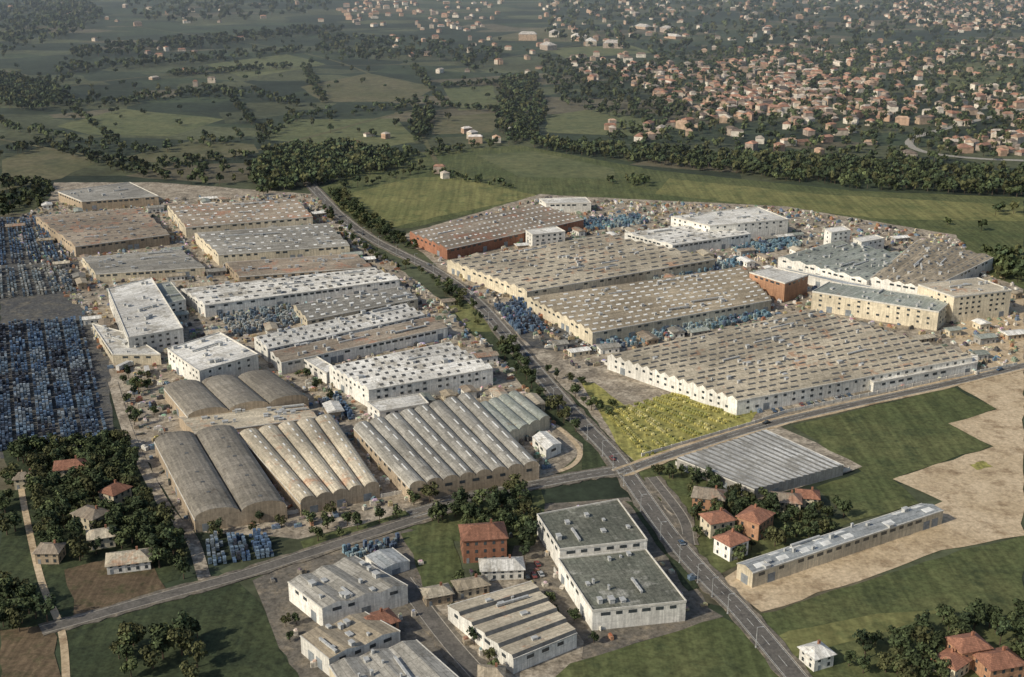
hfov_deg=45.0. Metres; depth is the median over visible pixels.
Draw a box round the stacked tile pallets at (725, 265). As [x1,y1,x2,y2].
[652,254,744,279]
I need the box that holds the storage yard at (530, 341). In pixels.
[492,304,591,351]
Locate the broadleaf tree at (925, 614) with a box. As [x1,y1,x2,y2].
[914,609,929,621]
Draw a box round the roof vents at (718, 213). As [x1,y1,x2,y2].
[681,210,765,223]
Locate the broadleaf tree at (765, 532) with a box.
[761,528,767,538]
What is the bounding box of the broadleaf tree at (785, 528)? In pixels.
[779,522,794,542]
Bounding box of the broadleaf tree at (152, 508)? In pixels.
[146,505,157,511]
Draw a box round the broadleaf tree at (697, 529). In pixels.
[691,525,703,536]
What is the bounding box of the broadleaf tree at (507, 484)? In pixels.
[502,476,519,489]
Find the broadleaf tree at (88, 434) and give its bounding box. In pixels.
[85,432,96,437]
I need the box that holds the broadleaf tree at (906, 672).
[894,658,920,676]
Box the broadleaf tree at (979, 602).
[974,598,984,607]
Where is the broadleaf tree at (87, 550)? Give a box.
[69,539,91,557]
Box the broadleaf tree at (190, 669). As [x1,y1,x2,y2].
[179,660,199,676]
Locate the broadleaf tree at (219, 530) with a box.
[215,527,223,537]
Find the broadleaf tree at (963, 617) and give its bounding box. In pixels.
[957,611,975,624]
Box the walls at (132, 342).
[108,292,183,352]
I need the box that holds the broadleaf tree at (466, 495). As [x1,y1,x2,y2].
[461,491,470,499]
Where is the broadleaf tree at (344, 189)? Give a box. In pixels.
[341,187,350,196]
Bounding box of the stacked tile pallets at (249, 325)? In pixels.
[218,302,299,336]
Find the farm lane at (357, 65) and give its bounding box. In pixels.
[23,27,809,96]
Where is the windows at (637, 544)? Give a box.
[539,520,639,553]
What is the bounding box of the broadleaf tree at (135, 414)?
[128,407,138,424]
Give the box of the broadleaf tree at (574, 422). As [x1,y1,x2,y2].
[570,418,580,431]
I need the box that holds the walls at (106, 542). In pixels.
[88,537,115,550]
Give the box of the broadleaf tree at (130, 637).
[117,630,139,644]
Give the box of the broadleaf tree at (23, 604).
[8,597,34,622]
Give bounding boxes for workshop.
[447,581,577,673]
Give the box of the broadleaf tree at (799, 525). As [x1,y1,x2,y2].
[791,523,802,536]
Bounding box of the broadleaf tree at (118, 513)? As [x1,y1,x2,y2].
[104,508,122,520]
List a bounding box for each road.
[38,503,452,635]
[300,180,811,676]
[400,577,486,676]
[403,465,623,518]
[611,361,1023,475]
[644,476,699,544]
[905,108,1023,160]
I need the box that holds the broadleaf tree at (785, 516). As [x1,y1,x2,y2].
[779,510,790,524]
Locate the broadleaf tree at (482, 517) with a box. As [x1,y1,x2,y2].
[478,513,489,522]
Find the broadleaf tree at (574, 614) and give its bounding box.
[567,608,580,620]
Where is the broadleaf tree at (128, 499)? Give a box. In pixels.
[122,496,131,504]
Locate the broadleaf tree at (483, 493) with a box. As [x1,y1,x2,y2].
[470,489,488,507]
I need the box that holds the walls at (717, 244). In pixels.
[624,233,750,252]
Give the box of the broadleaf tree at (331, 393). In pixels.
[326,389,334,399]
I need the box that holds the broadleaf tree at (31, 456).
[26,452,48,466]
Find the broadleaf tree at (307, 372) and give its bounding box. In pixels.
[301,367,310,378]
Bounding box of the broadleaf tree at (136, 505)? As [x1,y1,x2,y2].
[130,495,148,509]
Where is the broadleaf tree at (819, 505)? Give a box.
[815,501,823,510]
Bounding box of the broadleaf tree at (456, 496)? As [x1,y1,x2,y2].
[451,486,464,501]
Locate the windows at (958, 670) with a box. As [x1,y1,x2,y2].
[948,663,968,676]
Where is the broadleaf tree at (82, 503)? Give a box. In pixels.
[75,499,88,508]
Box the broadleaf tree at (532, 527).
[526,520,539,535]
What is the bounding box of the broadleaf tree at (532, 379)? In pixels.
[528,373,536,387]
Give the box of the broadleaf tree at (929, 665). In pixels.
[918,658,937,676]
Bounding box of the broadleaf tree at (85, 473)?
[81,466,96,475]
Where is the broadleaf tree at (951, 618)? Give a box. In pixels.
[941,613,957,630]
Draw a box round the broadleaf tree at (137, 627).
[116,620,146,645]
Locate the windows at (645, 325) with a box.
[531,302,749,333]
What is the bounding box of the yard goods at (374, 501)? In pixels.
[3,193,555,529]
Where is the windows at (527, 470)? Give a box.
[362,439,531,490]
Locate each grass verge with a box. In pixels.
[300,489,544,547]
[438,299,498,341]
[448,303,491,331]
[488,340,605,473]
[626,501,698,590]
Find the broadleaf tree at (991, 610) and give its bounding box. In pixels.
[984,603,1002,627]
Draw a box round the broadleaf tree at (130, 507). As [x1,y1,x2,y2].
[125,497,140,511]
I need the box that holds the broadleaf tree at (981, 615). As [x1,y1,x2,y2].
[967,608,987,630]
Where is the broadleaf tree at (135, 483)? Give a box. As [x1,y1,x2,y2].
[118,476,140,487]
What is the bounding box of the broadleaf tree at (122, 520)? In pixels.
[119,516,131,524]
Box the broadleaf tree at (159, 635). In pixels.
[149,627,171,658]
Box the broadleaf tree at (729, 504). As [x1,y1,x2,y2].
[724,501,734,511]
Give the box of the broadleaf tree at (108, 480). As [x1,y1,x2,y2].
[100,476,114,485]
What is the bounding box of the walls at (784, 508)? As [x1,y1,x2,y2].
[772,503,800,513]
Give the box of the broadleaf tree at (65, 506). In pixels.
[55,495,70,515]
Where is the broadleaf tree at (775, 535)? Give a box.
[765,525,786,545]
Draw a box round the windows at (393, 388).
[333,371,484,397]
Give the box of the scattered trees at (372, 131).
[0,36,528,143]
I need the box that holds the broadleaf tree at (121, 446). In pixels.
[114,443,126,452]
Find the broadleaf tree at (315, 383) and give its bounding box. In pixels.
[311,378,318,391]
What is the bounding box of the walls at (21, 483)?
[14,480,27,489]
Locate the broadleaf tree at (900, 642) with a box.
[887,633,911,652]
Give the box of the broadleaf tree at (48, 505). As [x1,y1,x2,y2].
[38,498,55,511]
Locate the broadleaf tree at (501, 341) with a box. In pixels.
[496,339,506,352]
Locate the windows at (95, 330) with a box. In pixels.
[95,330,150,357]
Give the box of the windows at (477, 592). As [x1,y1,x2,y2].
[454,575,486,595]
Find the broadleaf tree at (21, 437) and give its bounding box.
[18,433,29,456]
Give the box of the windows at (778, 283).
[755,276,804,284]
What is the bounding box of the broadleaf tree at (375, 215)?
[371,212,378,218]
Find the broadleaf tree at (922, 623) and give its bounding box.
[912,617,934,630]
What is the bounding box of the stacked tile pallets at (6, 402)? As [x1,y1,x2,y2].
[0,315,106,451]
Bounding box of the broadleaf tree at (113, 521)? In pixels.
[105,513,121,524]
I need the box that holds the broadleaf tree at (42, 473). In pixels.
[26,463,46,478]
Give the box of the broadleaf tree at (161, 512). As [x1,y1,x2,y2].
[155,508,175,523]
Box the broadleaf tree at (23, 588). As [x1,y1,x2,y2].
[15,583,36,599]
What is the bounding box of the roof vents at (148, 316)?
[123,281,161,330]
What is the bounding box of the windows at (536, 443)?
[535,441,555,451]
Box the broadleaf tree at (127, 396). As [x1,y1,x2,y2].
[122,393,131,403]
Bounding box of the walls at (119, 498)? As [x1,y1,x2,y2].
[98,488,131,503]
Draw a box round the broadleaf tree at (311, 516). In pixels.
[301,510,316,522]
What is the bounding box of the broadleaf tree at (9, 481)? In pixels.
[3,471,16,486]
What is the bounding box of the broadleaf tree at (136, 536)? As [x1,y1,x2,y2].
[133,524,152,539]
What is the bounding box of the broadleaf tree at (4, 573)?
[0,570,11,579]
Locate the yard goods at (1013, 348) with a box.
[433,196,1019,412]
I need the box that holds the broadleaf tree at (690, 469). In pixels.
[686,465,696,481]
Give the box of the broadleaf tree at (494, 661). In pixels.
[487,658,499,664]
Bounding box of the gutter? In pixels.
[624,226,748,245]
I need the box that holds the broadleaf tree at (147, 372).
[144,370,150,375]
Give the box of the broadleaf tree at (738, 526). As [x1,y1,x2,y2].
[734,523,743,532]
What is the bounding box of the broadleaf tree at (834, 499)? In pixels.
[832,495,838,507]
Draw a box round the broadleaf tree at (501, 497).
[497,489,510,507]
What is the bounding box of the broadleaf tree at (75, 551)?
[67,536,89,560]
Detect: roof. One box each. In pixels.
[12,471,37,480]
[32,542,66,553]
[52,458,86,471]
[69,504,109,520]
[86,527,115,540]
[96,481,132,496]
[105,547,151,566]
[109,278,181,336]
[157,282,183,302]
[170,333,255,369]
[364,607,400,624]
[419,583,454,599]
[450,574,490,591]
[458,521,508,541]
[477,664,505,676]
[478,556,525,571]
[629,226,750,244]
[674,207,785,224]
[691,486,727,501]
[698,509,736,524]
[712,529,750,547]
[735,505,775,524]
[752,268,804,281]
[770,491,802,504]
[795,488,820,499]
[797,641,836,660]
[827,226,848,231]
[855,235,881,241]
[931,648,972,671]
[944,632,993,653]
[972,646,1023,671]
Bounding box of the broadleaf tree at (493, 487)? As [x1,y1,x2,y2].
[487,485,497,495]
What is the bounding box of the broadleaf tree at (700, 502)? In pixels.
[692,499,703,516]
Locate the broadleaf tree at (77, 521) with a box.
[65,516,84,532]
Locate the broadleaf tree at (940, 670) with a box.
[933,657,951,676]
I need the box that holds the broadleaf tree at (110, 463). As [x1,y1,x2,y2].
[104,459,116,469]
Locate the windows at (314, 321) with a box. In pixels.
[297,301,413,322]
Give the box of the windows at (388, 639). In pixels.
[339,637,391,659]
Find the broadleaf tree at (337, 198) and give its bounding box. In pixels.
[333,196,340,205]
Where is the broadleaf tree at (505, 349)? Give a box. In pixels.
[498,343,511,359]
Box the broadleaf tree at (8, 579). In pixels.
[0,575,14,597]
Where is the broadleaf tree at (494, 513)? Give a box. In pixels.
[492,507,503,516]
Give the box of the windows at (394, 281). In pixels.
[183,281,394,307]
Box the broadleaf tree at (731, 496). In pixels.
[724,486,737,509]
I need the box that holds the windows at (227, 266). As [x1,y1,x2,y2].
[227,266,345,278]
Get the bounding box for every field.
[0,147,101,190]
[0,490,46,676]
[0,626,60,676]
[2,446,190,611]
[58,109,222,135]
[61,582,298,676]
[64,560,164,614]
[128,139,258,161]
[206,54,324,76]
[266,118,413,145]
[302,74,431,101]
[321,145,1023,288]
[331,176,535,226]
[401,524,463,586]
[431,113,495,134]
[444,85,498,109]
[477,151,614,177]
[484,27,613,41]
[545,109,661,135]
[549,45,650,57]
[556,617,778,676]
[639,460,851,572]
[655,179,1023,220]
[760,536,1023,676]
[779,607,953,655]
[794,387,994,520]
[936,58,1023,87]
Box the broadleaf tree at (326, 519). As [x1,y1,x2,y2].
[320,511,334,528]
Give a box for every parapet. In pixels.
[107,277,182,338]
[156,281,185,303]
[167,332,257,371]
[671,206,788,226]
[749,267,808,283]
[824,225,850,233]
[853,234,884,242]
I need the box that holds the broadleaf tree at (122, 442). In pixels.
[118,439,127,448]
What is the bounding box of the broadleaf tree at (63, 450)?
[56,445,68,458]
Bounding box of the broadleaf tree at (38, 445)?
[28,439,45,451]
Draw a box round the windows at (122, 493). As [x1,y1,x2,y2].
[101,489,129,501]
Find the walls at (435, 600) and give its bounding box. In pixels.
[421,594,452,606]
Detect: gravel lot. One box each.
[435,579,583,676]
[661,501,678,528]
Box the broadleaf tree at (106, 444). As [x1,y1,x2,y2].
[100,437,112,456]
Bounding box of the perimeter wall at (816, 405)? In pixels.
[641,363,1016,456]
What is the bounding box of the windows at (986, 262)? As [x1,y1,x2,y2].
[876,262,986,289]
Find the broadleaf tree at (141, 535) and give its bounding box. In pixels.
[138,528,150,542]
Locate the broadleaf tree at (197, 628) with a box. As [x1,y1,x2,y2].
[191,617,200,637]
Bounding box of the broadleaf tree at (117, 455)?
[112,450,122,466]
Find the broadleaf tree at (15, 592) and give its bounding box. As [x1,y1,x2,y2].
[10,584,36,597]
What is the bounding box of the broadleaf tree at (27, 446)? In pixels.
[15,440,31,462]
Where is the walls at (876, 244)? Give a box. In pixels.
[853,239,884,248]
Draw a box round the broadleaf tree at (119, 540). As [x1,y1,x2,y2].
[112,530,130,548]
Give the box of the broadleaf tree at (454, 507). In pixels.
[445,500,461,516]
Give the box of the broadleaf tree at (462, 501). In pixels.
[458,498,468,513]
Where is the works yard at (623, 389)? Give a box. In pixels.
[405,194,1023,459]
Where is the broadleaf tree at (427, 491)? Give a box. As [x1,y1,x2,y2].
[420,481,438,502]
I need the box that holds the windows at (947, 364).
[615,360,963,408]
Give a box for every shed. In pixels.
[5,223,24,230]
[36,237,53,243]
[41,201,52,208]
[52,260,69,268]
[72,272,85,281]
[73,207,82,212]
[75,277,87,289]
[79,254,88,263]
[82,315,101,324]
[98,318,109,327]
[128,277,144,281]
[146,204,163,212]
[160,246,182,249]
[162,202,177,207]
[163,370,308,417]
[165,272,185,281]
[174,310,188,319]
[179,403,316,434]
[192,282,214,286]
[199,196,217,201]
[199,198,210,203]
[204,328,226,335]
[205,267,226,276]
[219,197,230,202]
[263,322,278,333]
[310,210,325,217]
[322,400,344,418]
[341,251,362,256]
[360,256,375,262]
[365,547,409,575]
[420,392,435,403]
[439,298,455,306]
[439,389,456,399]
[459,384,477,398]
[473,351,498,363]
[480,390,549,441]
[488,386,507,397]
[514,242,528,248]
[524,393,545,410]
[532,431,561,459]
[551,339,568,350]
[566,346,590,356]
[572,227,585,236]
[595,342,620,353]
[606,231,618,236]
[624,227,639,232]
[636,330,659,344]
[663,273,675,277]
[667,326,685,337]
[687,327,709,336]
[697,249,713,257]
[736,247,755,255]
[736,256,755,266]
[736,503,943,587]
[756,253,772,261]
[761,235,777,239]
[776,233,794,238]
[785,232,803,238]
[789,246,803,253]
[807,291,811,298]
[859,322,874,326]
[869,354,977,391]
[890,235,909,241]
[909,334,935,342]
[944,326,962,336]
[969,350,989,359]
[971,318,991,329]
[973,333,997,344]
[999,329,1023,339]
[1007,287,1023,298]
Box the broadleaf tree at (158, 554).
[148,545,171,567]
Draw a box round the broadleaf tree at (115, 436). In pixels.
[110,429,129,441]
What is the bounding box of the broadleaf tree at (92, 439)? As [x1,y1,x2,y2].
[84,435,99,448]
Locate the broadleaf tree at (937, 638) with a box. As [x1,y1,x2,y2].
[929,630,946,652]
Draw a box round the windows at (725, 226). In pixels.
[674,219,781,229]
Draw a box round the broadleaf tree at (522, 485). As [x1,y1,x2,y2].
[515,481,527,497]
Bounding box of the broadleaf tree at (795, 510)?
[787,506,800,520]
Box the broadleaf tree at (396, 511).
[392,503,402,515]
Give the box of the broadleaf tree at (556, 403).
[549,394,566,411]
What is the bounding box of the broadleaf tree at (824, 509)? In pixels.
[820,505,835,516]
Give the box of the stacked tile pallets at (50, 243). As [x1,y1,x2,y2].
[0,216,66,264]
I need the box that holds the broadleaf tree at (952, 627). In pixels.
[946,620,965,635]
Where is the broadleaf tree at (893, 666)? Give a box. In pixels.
[889,654,911,673]
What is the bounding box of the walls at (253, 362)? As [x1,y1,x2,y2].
[167,350,258,381]
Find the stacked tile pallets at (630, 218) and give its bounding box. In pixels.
[584,212,647,230]
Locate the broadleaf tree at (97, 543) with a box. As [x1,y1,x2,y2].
[90,536,100,553]
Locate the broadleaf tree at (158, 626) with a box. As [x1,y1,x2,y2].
[147,622,169,633]
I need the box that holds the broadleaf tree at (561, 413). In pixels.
[556,406,571,417]
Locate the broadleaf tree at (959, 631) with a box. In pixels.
[952,628,964,634]
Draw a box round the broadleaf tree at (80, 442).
[73,438,86,447]
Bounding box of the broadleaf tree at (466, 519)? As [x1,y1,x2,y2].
[460,512,473,523]
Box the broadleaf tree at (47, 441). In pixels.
[44,433,52,443]
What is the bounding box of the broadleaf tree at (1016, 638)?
[1009,637,1021,654]
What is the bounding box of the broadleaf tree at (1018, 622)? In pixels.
[1010,615,1023,633]
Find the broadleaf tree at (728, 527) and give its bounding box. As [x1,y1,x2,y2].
[722,525,733,530]
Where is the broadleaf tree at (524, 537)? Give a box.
[515,531,533,546]
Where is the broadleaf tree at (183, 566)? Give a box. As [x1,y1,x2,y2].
[174,555,190,578]
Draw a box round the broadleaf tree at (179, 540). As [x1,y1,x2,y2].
[167,533,183,554]
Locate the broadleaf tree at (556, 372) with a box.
[554,367,559,379]
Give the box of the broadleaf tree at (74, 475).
[69,467,88,483]
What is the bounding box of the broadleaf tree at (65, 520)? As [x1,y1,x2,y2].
[58,515,71,527]
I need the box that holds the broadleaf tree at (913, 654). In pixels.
[902,648,922,673]
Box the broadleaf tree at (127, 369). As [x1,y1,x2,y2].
[123,364,130,378]
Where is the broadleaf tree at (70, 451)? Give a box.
[62,444,76,457]
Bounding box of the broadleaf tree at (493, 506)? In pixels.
[488,499,500,518]
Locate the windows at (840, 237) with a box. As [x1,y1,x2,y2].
[827,232,846,242]
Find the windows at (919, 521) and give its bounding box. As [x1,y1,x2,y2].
[759,519,921,575]
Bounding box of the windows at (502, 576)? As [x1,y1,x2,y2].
[484,570,520,578]
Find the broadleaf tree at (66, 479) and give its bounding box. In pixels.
[60,475,73,487]
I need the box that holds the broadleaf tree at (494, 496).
[485,488,500,505]
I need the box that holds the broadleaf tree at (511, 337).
[505,333,517,344]
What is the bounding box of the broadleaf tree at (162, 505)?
[157,501,174,519]
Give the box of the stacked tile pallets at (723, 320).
[599,309,770,347]
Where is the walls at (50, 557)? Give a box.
[35,546,65,563]
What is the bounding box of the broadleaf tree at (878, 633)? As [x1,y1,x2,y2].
[870,629,883,644]
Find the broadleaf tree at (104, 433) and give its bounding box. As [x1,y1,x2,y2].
[96,430,108,449]
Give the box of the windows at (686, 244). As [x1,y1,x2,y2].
[628,235,747,247]
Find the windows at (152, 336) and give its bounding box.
[109,297,177,346]
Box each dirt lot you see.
[725,371,1023,611]
[955,294,1023,369]
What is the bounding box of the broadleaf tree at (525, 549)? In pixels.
[519,542,530,559]
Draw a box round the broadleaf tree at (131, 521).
[123,515,139,528]
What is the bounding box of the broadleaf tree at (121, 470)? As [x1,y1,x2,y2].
[115,465,128,476]
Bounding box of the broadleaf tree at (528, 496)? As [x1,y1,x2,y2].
[521,490,532,503]
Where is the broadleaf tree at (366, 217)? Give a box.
[362,213,370,221]
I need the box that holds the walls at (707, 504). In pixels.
[692,498,724,510]
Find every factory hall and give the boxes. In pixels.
[35,206,169,256]
[82,248,204,281]
[92,323,160,364]
[167,198,312,236]
[181,267,399,316]
[194,223,349,265]
[225,253,371,281]
[254,303,424,361]
[270,317,447,374]
[293,286,417,324]
[329,341,492,405]
[409,204,583,259]
[447,234,715,301]
[527,267,771,344]
[607,309,972,414]
[778,240,907,284]
[778,266,873,287]
[870,239,993,293]
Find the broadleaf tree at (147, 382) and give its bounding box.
[143,379,151,388]
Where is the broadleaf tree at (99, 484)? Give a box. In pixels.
[91,472,104,491]
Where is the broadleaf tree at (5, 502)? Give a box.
[0,498,10,512]
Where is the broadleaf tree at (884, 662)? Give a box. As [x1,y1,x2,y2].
[876,651,894,672]
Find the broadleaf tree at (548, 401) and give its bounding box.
[545,395,553,409]
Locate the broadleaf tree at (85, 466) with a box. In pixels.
[76,462,91,475]
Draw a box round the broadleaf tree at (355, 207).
[353,203,359,210]
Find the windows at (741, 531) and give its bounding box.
[740,517,772,537]
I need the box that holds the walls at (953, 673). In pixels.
[933,663,969,676]
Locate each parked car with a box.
[524,573,529,579]
[530,571,537,578]
[534,560,540,566]
[537,571,544,576]
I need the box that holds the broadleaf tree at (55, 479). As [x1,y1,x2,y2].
[47,470,59,485]
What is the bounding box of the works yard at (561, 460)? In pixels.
[0,182,582,538]
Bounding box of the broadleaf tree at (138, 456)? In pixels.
[127,452,139,463]
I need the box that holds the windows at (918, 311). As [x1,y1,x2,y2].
[818,294,946,323]
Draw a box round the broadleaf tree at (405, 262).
[402,258,409,266]
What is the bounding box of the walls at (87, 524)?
[72,515,107,529]
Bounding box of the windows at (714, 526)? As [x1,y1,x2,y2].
[702,519,731,534]
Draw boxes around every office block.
[525,226,565,246]
[811,281,948,330]
[917,277,1011,322]
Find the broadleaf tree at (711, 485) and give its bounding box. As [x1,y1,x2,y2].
[705,480,719,487]
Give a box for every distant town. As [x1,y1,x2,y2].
[8,0,323,40]
[144,46,215,86]
[336,0,503,32]
[538,0,882,50]
[569,51,675,95]
[604,115,917,156]
[653,53,909,125]
[701,36,1023,83]
[705,71,862,116]
[884,0,1023,32]
[895,82,1023,127]
[943,129,1023,155]
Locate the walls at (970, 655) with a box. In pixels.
[945,641,990,669]
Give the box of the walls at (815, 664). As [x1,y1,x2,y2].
[799,650,833,671]
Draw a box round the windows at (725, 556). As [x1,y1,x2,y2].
[716,542,746,557]
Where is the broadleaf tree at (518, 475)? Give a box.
[507,473,527,490]
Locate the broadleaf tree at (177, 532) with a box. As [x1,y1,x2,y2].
[160,526,186,550]
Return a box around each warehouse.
[58,182,158,210]
[154,425,287,532]
[239,414,379,515]
[287,556,407,625]
[300,611,400,675]
[328,639,458,676]
[353,392,539,501]
[519,23,681,50]
[537,499,647,566]
[539,197,590,212]
[558,548,686,630]
[677,429,843,498]
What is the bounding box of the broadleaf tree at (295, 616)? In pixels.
[291,612,299,623]
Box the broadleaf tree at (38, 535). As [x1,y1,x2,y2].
[34,529,46,539]
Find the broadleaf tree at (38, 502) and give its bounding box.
[31,494,46,509]
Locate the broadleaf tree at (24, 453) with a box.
[17,444,29,460]
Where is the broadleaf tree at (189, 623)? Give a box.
[173,616,195,637]
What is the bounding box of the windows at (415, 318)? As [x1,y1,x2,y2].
[256,318,418,350]
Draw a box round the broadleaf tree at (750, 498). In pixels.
[745,494,756,504]
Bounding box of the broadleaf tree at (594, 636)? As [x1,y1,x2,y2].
[588,630,598,642]
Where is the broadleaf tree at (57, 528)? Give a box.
[46,522,65,537]
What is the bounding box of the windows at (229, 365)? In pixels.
[169,352,249,378]
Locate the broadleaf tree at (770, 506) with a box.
[764,498,773,509]
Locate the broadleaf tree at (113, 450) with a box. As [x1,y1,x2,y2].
[109,446,123,455]
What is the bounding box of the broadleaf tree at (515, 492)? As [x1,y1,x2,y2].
[509,487,522,499]
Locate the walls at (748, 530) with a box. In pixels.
[737,515,773,540]
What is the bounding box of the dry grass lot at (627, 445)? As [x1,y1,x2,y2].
[582,382,756,460]
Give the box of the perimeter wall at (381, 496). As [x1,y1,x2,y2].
[287,490,401,514]
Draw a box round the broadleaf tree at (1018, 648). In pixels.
[1009,640,1023,659]
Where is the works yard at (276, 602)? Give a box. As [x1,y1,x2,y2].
[253,497,722,676]
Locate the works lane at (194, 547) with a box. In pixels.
[108,381,210,579]
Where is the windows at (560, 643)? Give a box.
[454,613,563,658]
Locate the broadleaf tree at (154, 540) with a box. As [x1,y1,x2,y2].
[148,533,167,548]
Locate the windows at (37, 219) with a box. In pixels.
[37,219,163,248]
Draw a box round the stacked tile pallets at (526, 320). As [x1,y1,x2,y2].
[494,296,545,334]
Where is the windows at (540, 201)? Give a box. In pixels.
[540,201,586,205]
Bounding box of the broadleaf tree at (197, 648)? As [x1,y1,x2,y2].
[183,640,207,665]
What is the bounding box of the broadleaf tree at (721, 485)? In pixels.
[716,481,723,488]
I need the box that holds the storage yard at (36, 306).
[0,217,113,458]
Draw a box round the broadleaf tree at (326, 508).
[323,500,336,514]
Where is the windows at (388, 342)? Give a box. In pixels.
[272,331,435,364]
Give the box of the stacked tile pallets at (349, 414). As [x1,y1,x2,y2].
[318,391,354,422]
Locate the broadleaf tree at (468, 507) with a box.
[461,500,477,517]
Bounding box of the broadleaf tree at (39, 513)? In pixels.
[31,508,50,524]
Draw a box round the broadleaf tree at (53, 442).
[49,438,64,447]
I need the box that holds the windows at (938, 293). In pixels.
[931,293,1004,314]
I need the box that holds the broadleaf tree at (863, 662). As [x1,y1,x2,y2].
[857,654,870,672]
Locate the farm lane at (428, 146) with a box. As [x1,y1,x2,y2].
[140,27,438,162]
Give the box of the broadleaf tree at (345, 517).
[341,511,351,525]
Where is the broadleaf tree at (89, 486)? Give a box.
[80,475,104,502]
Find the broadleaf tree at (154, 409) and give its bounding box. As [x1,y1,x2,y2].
[147,405,158,414]
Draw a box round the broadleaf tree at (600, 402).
[595,399,603,408]
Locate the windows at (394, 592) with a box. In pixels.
[295,590,397,610]
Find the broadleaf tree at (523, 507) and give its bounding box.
[517,500,532,514]
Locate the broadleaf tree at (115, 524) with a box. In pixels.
[103,522,119,531]
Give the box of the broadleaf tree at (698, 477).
[692,466,702,483]
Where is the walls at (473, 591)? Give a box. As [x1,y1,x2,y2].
[453,586,488,598]
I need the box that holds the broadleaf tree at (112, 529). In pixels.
[109,525,122,534]
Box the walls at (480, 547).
[460,539,506,562]
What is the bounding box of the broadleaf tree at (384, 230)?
[381,224,388,240]
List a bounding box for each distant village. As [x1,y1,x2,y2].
[351,132,389,146]
[390,34,542,73]
[433,164,449,178]
[461,126,511,143]
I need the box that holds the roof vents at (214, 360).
[172,338,247,362]
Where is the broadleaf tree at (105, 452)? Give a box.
[94,448,111,457]
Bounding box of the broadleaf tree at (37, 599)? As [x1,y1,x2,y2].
[29,592,42,618]
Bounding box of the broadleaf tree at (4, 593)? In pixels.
[0,580,13,598]
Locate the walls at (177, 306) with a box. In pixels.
[169,301,186,311]
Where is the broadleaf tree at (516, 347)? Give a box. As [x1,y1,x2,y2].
[510,344,520,357]
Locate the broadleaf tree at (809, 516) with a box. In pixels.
[802,511,813,526]
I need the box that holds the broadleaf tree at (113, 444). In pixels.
[110,440,120,454]
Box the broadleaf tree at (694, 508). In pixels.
[690,505,698,518]
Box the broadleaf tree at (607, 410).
[605,408,612,413]
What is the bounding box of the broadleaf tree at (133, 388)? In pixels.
[129,382,137,396]
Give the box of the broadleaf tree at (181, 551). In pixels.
[176,547,190,559]
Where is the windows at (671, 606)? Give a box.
[566,574,675,615]
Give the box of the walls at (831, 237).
[823,230,849,244]
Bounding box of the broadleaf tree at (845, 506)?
[835,499,852,517]
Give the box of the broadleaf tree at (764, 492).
[758,487,772,506]
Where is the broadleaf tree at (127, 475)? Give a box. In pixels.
[118,471,136,484]
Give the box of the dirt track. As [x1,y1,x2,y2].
[18,470,69,676]
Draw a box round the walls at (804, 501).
[802,499,818,507]
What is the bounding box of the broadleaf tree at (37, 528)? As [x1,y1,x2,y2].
[33,516,50,531]
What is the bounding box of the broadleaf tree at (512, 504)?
[503,496,517,512]
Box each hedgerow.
[0,101,406,153]
[0,136,164,172]
[11,70,74,88]
[54,43,327,71]
[64,82,299,106]
[69,23,343,59]
[69,105,120,144]
[156,149,254,163]
[166,61,287,76]
[228,93,271,135]
[300,62,327,101]
[339,166,420,186]
[384,134,519,157]
[394,96,498,111]
[408,158,513,187]
[410,62,445,102]
[441,77,501,87]
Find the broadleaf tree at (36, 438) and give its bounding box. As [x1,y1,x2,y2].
[27,436,43,450]
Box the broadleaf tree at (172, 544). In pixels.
[160,528,178,553]
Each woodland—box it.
[0,0,104,49]
[0,69,71,110]
[0,173,54,215]
[107,157,251,184]
[125,0,331,22]
[247,136,411,194]
[318,31,503,69]
[406,102,436,140]
[494,71,548,141]
[530,131,1023,196]
[538,53,713,122]
[545,0,1023,54]
[606,36,1023,160]
[606,173,649,184]
[979,242,1023,282]
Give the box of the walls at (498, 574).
[481,570,523,580]
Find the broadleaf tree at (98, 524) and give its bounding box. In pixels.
[90,518,103,528]
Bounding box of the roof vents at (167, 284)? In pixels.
[165,283,180,296]
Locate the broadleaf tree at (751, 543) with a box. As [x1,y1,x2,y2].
[749,537,755,549]
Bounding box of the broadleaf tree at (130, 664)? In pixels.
[120,656,138,676]
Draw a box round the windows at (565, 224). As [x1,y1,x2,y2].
[417,224,566,250]
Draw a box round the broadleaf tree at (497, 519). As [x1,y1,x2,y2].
[494,511,509,521]
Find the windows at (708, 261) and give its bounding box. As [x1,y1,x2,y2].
[462,261,708,293]
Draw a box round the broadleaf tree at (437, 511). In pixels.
[431,500,447,522]
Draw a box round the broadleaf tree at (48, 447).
[42,444,61,461]
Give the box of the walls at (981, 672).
[972,657,1023,676]
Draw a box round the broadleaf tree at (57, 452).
[49,448,65,459]
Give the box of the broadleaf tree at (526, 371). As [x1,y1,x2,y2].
[520,367,532,379]
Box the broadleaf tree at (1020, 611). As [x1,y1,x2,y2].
[1015,607,1023,616]
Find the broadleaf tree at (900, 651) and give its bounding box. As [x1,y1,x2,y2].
[891,648,904,660]
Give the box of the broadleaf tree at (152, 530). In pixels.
[140,523,154,538]
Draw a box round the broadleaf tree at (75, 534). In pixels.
[67,523,81,539]
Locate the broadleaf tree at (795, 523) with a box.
[791,520,803,536]
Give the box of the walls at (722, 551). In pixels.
[713,539,748,561]
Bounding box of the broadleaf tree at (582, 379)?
[577,376,586,382]
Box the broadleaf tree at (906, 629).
[898,625,914,643]
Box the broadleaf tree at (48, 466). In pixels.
[41,462,51,470]
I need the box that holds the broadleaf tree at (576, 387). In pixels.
[571,382,581,396]
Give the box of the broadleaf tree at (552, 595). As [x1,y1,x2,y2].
[544,591,556,601]
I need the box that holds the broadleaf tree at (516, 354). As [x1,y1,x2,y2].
[512,351,521,362]

